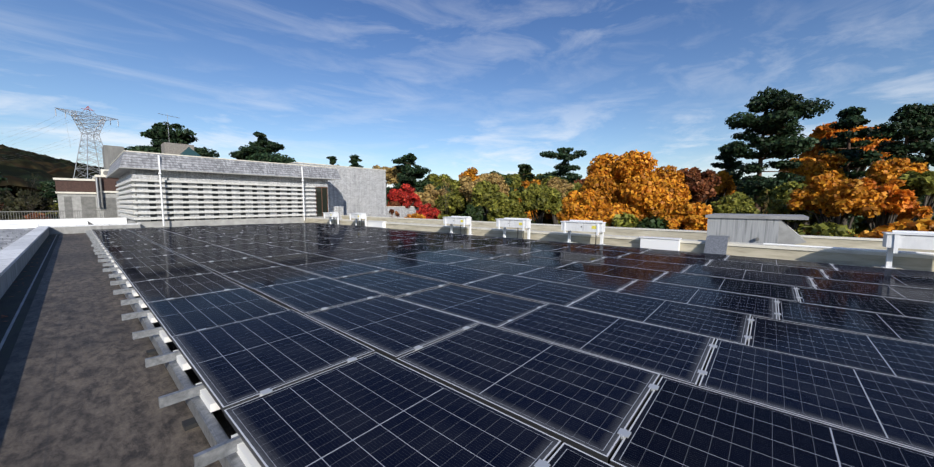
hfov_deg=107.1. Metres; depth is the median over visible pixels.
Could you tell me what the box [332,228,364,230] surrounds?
solar panel
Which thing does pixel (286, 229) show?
solar panel
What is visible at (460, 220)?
inverter stand
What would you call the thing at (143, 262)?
solar panel
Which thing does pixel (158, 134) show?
pine tree
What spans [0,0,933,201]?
sky
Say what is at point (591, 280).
solar panel
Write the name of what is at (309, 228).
solar panel
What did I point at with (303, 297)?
solar panel
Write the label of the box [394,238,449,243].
solar panel
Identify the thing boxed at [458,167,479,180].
broad tree
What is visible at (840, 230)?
shrub
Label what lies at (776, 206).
bush
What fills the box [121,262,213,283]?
solar panel
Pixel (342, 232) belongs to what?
solar panel
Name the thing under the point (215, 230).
solar panel
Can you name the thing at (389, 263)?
solar panel
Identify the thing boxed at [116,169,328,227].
penthouse ribbed block
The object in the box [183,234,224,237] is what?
solar panel
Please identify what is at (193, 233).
solar panel
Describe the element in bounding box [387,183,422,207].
broad tree
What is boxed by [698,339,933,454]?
solar panel
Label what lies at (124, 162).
penthouse fascia
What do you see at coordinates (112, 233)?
solar panel
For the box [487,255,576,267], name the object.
solar panel
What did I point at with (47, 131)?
power lines
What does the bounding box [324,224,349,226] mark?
solar panel
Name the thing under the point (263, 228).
solar panel
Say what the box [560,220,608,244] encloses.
inverter stand
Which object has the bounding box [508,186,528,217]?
tree
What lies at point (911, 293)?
solar panel
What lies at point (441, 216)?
tree
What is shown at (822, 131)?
broad tree
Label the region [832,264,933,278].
solar panel
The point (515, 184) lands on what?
broad tree
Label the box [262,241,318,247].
solar panel
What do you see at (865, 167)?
broad tree
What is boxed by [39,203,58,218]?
broad tree
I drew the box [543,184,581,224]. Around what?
tree
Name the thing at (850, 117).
pine tree
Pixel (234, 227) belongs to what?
solar panel
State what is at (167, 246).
solar panel
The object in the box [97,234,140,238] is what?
solar panel
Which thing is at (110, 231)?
solar panel
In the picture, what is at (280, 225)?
solar panel
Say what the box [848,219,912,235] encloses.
tree
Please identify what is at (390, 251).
solar panel
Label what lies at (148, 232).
solar panel
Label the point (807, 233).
tree
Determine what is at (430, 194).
tree
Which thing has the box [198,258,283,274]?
solar panel
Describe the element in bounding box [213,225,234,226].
solar panel
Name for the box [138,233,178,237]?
solar panel
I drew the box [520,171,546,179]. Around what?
broad tree
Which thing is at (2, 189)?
pine tree
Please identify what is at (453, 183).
broad tree
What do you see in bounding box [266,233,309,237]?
solar panel
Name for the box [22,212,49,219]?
broad tree
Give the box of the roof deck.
[0,233,797,466]
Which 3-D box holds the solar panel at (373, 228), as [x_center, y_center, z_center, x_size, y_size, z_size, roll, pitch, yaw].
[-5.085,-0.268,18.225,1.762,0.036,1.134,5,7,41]
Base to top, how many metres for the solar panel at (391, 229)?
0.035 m
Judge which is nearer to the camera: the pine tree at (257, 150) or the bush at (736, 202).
the bush at (736, 202)
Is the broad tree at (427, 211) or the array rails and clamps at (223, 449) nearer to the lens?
the array rails and clamps at (223, 449)
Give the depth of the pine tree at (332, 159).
77.48 m
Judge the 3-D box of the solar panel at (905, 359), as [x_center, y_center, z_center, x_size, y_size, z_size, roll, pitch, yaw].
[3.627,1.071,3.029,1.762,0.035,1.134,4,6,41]
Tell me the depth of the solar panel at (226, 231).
15.96 m
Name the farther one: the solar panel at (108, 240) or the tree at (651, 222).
the tree at (651, 222)
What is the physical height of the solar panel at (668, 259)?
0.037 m
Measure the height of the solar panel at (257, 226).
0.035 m
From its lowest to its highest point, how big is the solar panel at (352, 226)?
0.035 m
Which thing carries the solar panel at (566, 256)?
on the array rails and clamps at (223, 449)
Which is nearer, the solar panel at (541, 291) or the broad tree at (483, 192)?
the solar panel at (541, 291)
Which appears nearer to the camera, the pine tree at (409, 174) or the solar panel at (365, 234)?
the solar panel at (365, 234)
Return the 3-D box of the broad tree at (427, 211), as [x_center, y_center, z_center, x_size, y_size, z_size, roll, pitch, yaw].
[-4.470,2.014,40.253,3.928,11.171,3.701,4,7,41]
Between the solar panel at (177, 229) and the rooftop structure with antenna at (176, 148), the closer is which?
the solar panel at (177, 229)
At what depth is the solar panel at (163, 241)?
12.15 m
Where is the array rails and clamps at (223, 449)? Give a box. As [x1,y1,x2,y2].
[85,223,837,466]
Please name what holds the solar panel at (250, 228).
on the array rails and clamps at (223, 449)
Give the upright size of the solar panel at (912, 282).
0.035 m
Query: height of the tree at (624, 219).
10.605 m
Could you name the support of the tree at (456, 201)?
on the ground
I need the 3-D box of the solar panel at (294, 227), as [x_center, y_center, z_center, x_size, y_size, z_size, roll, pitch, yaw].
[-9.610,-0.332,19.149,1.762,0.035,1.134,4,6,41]
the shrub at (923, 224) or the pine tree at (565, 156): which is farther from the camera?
the pine tree at (565, 156)
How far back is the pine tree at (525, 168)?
59.66 m
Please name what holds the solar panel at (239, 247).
on the array rails and clamps at (223, 449)
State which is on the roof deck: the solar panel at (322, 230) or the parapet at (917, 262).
the parapet at (917, 262)
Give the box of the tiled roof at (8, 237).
[0,228,34,250]
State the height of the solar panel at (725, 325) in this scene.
0.035 m
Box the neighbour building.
[53,145,123,218]
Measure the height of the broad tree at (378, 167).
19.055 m
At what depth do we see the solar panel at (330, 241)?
11.85 m
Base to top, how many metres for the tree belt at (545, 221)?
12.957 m
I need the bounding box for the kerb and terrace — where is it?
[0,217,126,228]
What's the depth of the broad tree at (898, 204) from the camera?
16.55 m
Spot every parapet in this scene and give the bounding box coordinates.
[0,223,140,379]
[303,217,933,271]
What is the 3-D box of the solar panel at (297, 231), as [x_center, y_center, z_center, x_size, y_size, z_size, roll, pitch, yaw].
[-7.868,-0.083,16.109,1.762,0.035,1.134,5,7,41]
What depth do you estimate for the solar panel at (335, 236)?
13.64 m
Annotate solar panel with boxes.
[92,228,125,230]
[93,230,129,233]
[95,232,134,235]
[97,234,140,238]
[99,237,146,242]
[102,240,154,247]
[105,244,164,252]
[109,249,176,259]
[114,255,191,269]
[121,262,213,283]
[125,227,158,230]
[129,229,164,231]
[131,273,243,304]
[133,231,171,234]
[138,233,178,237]
[144,235,189,240]
[146,288,288,340]
[150,238,198,244]
[158,241,215,249]
[159,227,186,228]
[162,228,191,230]
[168,246,230,255]
[169,229,202,232]
[171,309,374,412]
[176,231,214,234]
[181,250,254,263]
[183,225,212,227]
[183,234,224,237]
[192,227,224,229]
[193,236,238,241]
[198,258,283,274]
[202,229,228,231]
[207,230,246,233]
[207,239,258,245]
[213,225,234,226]
[218,226,248,228]
[219,243,275,250]
[220,233,259,236]
[221,266,322,290]
[224,352,560,466]
[228,227,260,229]
[232,235,273,239]
[235,224,263,225]
[237,247,305,257]
[239,229,270,232]
[243,226,272,227]
[245,237,296,242]
[250,231,287,234]
[253,277,382,315]
[258,227,285,229]
[259,253,339,266]
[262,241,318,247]
[265,228,297,230]
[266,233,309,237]
[267,225,293,226]
[280,236,329,240]
[281,230,318,232]
[283,226,304,228]
[287,244,346,253]
[290,227,323,229]
[290,260,385,278]
[292,224,312,225]
[295,232,333,235]
[301,225,331,226]
[302,238,354,244]
[305,295,479,360]
[310,229,341,231]
[311,249,385,260]
[315,226,346,228]
[317,234,361,238]
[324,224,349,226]
[326,230,364,233]
[328,242,384,249]
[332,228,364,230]
[333,270,450,297]
[335,225,366,227]
[340,237,385,242]
[344,232,384,236]
[350,229,384,232]
[350,255,431,271]
[356,227,389,229]
[359,246,425,255]
[363,240,420,246]
[368,235,411,239]
[372,231,413,235]
[377,229,406,230]
[393,230,429,233]
[393,234,436,237]
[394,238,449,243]
[394,263,500,285]
[395,251,476,263]
[396,284,545,327]
[397,323,659,462]
[398,244,458,251]
[419,232,465,235]
[423,236,471,241]
[427,241,490,248]
[436,248,511,259]
[448,258,541,274]
[450,235,495,239]
[457,239,514,245]
[462,274,597,306]
[472,245,541,254]
[484,237,540,242]
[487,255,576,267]
[498,303,714,385]
[500,243,564,250]
[514,267,635,291]
[521,250,605,262]
[529,240,587,247]
[547,443,613,466]
[551,247,628,257]
[557,262,666,281]
[567,289,750,344]
[576,244,650,253]
[590,257,690,272]
[610,376,933,466]
[617,280,776,320]
[619,253,710,265]
[641,249,728,259]
[653,272,798,301]
[683,265,814,288]
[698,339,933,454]
[706,259,827,278]
[726,255,836,270]
[748,317,933,383]
[777,299,933,345]
[796,287,933,320]
[811,278,933,301]
[823,270,933,289]
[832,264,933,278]
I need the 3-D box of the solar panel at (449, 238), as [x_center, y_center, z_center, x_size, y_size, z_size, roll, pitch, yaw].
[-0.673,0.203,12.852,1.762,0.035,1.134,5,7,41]
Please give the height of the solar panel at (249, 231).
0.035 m
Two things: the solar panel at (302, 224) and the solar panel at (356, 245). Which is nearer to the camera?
the solar panel at (356, 245)
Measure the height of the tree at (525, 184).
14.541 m
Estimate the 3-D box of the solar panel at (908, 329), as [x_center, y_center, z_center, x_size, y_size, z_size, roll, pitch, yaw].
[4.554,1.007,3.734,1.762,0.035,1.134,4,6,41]
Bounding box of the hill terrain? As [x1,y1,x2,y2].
[0,144,103,200]
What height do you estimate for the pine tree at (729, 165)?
17.227 m
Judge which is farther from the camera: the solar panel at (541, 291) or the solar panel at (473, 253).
the solar panel at (473, 253)
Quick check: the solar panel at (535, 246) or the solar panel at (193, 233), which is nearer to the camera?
the solar panel at (535, 246)
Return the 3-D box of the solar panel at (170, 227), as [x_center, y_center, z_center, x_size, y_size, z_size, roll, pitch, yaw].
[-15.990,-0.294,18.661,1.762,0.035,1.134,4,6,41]
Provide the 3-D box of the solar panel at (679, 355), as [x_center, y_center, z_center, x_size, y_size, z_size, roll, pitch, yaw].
[1.364,1.015,3.489,1.762,0.036,1.134,5,7,41]
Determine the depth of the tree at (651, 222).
18.98 m
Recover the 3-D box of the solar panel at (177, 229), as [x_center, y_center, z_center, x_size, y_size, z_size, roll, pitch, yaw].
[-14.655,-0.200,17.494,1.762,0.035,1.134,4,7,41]
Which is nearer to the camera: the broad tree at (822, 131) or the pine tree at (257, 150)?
the broad tree at (822, 131)
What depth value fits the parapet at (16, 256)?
7.24 m
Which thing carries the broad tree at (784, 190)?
on the ground
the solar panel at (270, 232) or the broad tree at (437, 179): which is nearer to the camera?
the solar panel at (270, 232)
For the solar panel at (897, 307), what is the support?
on the array rails and clamps at (223, 449)
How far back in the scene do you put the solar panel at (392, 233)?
15.02 m
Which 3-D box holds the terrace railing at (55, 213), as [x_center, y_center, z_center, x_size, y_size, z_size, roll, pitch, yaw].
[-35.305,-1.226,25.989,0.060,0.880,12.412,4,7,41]
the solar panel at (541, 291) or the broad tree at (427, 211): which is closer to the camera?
the solar panel at (541, 291)
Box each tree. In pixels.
[0,172,11,210]
[0,191,21,219]
[0,210,26,219]
[1,190,54,215]
[2,173,57,216]
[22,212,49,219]
[38,181,58,218]
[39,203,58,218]
[124,121,219,157]
[229,131,295,163]
[326,156,339,165]
[349,155,363,167]
[372,165,387,186]
[385,165,401,185]
[386,153,435,192]
[386,201,399,217]
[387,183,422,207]
[404,212,425,218]
[414,184,448,207]
[416,203,440,218]
[421,173,452,187]
[434,185,450,191]
[435,182,471,216]
[438,214,448,218]
[439,178,452,214]
[446,179,460,191]
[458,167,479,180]
[458,173,509,212]
[459,204,487,220]
[469,180,504,215]
[486,190,526,221]
[489,171,513,192]
[504,173,521,189]
[508,179,551,220]
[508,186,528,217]
[511,164,537,182]
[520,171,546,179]
[520,183,561,223]
[536,147,586,187]
[541,176,570,219]
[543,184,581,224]
[546,177,573,223]
[555,188,610,220]
[562,149,691,226]
[605,212,639,227]
[611,216,668,228]
[650,198,712,230]
[680,167,721,203]
[702,141,753,204]
[704,170,736,205]
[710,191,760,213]
[724,86,834,213]
[755,181,806,226]
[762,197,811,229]
[778,152,847,229]
[786,170,887,231]
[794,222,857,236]
[798,121,879,170]
[802,229,824,235]
[816,106,883,228]
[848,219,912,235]
[852,138,895,222]
[855,177,932,229]
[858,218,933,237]
[861,103,933,231]
[865,158,929,186]
[877,196,921,226]
[897,170,933,221]
[902,104,933,219]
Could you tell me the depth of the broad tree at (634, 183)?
22.18 m
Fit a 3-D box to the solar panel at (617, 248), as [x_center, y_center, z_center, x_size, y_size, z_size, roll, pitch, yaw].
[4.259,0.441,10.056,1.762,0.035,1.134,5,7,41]
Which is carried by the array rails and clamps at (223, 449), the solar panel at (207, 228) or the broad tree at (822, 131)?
the solar panel at (207, 228)
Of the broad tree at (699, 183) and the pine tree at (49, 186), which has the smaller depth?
the broad tree at (699, 183)
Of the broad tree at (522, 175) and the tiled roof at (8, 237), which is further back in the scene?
the broad tree at (522, 175)
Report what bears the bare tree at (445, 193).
on the ground
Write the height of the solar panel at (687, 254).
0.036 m
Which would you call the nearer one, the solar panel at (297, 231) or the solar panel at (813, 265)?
the solar panel at (813, 265)
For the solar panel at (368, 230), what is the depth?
16.61 m
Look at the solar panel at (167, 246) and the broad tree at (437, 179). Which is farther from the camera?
the broad tree at (437, 179)
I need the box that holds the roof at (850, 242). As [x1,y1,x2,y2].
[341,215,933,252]
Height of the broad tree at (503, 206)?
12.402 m
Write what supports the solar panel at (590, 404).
on the array rails and clamps at (223, 449)
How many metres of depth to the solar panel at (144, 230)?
16.71 m
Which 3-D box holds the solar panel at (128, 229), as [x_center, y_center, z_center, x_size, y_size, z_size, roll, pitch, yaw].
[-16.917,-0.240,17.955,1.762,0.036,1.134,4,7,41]
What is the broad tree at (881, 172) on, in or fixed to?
on the ground
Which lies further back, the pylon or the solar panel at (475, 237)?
the pylon
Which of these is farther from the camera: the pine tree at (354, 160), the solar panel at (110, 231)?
the pine tree at (354, 160)
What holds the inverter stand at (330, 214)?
on the roof deck
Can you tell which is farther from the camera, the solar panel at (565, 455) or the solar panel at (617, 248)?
the solar panel at (617, 248)
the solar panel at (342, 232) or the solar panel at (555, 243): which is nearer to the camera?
the solar panel at (555, 243)
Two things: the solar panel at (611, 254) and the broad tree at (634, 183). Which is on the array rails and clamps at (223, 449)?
the solar panel at (611, 254)
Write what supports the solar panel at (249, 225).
on the array rails and clamps at (223, 449)
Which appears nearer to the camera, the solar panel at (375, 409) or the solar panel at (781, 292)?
the solar panel at (375, 409)
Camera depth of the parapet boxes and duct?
9.87 m
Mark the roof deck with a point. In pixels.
(81, 385)
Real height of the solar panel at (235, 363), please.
0.036 m
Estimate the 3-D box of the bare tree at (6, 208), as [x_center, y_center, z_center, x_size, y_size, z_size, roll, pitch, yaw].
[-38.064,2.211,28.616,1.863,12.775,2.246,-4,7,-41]
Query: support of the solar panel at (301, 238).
on the array rails and clamps at (223, 449)
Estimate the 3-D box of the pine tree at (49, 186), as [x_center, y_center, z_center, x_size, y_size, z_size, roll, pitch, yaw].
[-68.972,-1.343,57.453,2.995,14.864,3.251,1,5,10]
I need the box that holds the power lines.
[1,116,116,160]
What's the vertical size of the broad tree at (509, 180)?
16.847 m
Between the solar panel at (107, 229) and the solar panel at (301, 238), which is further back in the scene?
the solar panel at (107, 229)
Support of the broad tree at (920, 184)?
on the ground
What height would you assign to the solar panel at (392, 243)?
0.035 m
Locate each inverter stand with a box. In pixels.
[323,212,341,224]
[348,213,367,226]
[443,216,476,235]
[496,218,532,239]
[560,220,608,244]
[872,230,933,268]
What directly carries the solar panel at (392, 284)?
on the array rails and clamps at (223, 449)
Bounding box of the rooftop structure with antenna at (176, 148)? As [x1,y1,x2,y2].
[158,113,201,156]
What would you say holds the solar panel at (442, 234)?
on the array rails and clamps at (223, 449)
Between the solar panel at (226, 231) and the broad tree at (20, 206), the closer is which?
the solar panel at (226, 231)
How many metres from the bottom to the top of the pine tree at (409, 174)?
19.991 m
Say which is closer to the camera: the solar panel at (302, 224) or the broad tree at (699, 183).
the solar panel at (302, 224)
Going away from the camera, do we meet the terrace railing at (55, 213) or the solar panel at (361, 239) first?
the solar panel at (361, 239)
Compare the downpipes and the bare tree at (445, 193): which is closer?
the downpipes
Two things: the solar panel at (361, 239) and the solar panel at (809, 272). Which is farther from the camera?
the solar panel at (361, 239)
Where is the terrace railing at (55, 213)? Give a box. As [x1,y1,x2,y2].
[0,210,114,219]
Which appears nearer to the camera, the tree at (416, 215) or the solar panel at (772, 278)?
the solar panel at (772, 278)
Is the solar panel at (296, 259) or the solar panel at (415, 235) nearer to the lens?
the solar panel at (296, 259)
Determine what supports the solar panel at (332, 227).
on the array rails and clamps at (223, 449)
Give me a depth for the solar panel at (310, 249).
10.02 m
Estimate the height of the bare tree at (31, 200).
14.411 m
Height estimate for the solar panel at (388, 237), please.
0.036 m
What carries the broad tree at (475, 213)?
on the ground
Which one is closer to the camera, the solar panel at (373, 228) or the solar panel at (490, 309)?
the solar panel at (490, 309)
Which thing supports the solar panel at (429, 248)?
on the array rails and clamps at (223, 449)
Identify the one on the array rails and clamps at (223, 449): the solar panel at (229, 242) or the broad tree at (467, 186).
the solar panel at (229, 242)
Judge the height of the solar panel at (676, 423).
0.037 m
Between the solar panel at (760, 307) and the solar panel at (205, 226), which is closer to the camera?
the solar panel at (760, 307)
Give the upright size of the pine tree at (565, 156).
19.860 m
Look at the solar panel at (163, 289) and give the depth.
5.45 m
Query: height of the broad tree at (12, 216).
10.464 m
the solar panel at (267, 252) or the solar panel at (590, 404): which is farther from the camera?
the solar panel at (267, 252)
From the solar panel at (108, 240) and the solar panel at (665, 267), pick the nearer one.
the solar panel at (665, 267)
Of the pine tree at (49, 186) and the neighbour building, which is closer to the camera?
the neighbour building
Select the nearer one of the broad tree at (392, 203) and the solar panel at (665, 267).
the solar panel at (665, 267)
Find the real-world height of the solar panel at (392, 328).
0.035 m
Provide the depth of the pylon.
135.97 m
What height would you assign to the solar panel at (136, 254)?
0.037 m
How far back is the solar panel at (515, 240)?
12.25 m
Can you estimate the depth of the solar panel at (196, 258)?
8.50 m
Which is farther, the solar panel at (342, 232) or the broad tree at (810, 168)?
the broad tree at (810, 168)
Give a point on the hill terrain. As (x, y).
(18, 168)
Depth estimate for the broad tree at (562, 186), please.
45.28 m
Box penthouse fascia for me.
[106,150,341,179]
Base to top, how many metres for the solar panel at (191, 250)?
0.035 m
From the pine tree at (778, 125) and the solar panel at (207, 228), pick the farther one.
the pine tree at (778, 125)
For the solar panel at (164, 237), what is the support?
on the array rails and clamps at (223, 449)
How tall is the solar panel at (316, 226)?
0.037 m
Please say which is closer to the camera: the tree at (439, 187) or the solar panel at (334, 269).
the solar panel at (334, 269)
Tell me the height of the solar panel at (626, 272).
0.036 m
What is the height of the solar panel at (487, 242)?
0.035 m
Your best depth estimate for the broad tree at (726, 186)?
31.54 m
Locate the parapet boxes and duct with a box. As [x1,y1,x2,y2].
[367,220,933,254]
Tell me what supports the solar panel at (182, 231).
on the array rails and clamps at (223, 449)
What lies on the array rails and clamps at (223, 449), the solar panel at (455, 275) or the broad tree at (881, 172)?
the solar panel at (455, 275)
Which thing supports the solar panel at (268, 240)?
on the array rails and clamps at (223, 449)
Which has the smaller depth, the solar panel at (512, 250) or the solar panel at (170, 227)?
the solar panel at (512, 250)
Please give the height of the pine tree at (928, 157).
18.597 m
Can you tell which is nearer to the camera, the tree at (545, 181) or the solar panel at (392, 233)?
the solar panel at (392, 233)
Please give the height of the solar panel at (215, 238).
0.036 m
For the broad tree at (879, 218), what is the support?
on the ground
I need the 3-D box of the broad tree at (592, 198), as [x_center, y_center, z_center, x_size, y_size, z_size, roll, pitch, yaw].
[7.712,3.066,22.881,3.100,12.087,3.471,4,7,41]
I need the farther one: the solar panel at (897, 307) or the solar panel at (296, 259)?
the solar panel at (296, 259)
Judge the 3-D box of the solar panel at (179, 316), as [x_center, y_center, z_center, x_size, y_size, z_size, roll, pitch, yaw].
[-3.188,0.949,4.383,1.762,0.036,1.134,5,6,41]
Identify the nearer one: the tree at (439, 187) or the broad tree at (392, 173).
the tree at (439, 187)
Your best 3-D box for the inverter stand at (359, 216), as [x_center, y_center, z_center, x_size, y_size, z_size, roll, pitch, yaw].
[-6.629,-0.746,20.940,1.440,1.000,0.909,4,7,41]
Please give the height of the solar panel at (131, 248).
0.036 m
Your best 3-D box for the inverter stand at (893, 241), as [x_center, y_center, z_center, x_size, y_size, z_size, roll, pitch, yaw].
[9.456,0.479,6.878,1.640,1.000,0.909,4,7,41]
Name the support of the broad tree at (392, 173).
on the ground
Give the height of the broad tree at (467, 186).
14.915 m
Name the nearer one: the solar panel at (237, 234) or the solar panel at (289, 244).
the solar panel at (289, 244)
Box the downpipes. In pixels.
[157,155,304,225]
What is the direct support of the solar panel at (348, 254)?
on the array rails and clamps at (223, 449)
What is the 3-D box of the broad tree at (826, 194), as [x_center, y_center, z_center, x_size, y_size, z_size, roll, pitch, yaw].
[19.016,3.079,18.371,3.533,12.842,3.302,4,7,41]
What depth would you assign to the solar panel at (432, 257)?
8.35 m
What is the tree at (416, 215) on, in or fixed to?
on the ground
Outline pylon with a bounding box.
[54,106,118,178]
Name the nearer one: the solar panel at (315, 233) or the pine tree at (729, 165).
the solar panel at (315, 233)
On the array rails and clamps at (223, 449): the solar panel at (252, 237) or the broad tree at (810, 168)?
the solar panel at (252, 237)
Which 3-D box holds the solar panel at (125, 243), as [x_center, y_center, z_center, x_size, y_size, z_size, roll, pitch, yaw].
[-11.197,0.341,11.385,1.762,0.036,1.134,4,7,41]
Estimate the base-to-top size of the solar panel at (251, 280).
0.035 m
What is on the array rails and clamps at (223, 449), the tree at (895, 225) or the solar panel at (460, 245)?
the solar panel at (460, 245)
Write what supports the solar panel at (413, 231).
on the array rails and clamps at (223, 449)
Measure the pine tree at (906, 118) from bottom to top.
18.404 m
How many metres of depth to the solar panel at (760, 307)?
4.79 m
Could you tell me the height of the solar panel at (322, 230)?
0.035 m
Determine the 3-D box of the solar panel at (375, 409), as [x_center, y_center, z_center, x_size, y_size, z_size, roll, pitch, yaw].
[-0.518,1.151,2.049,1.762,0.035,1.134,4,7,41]
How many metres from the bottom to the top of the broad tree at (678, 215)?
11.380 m

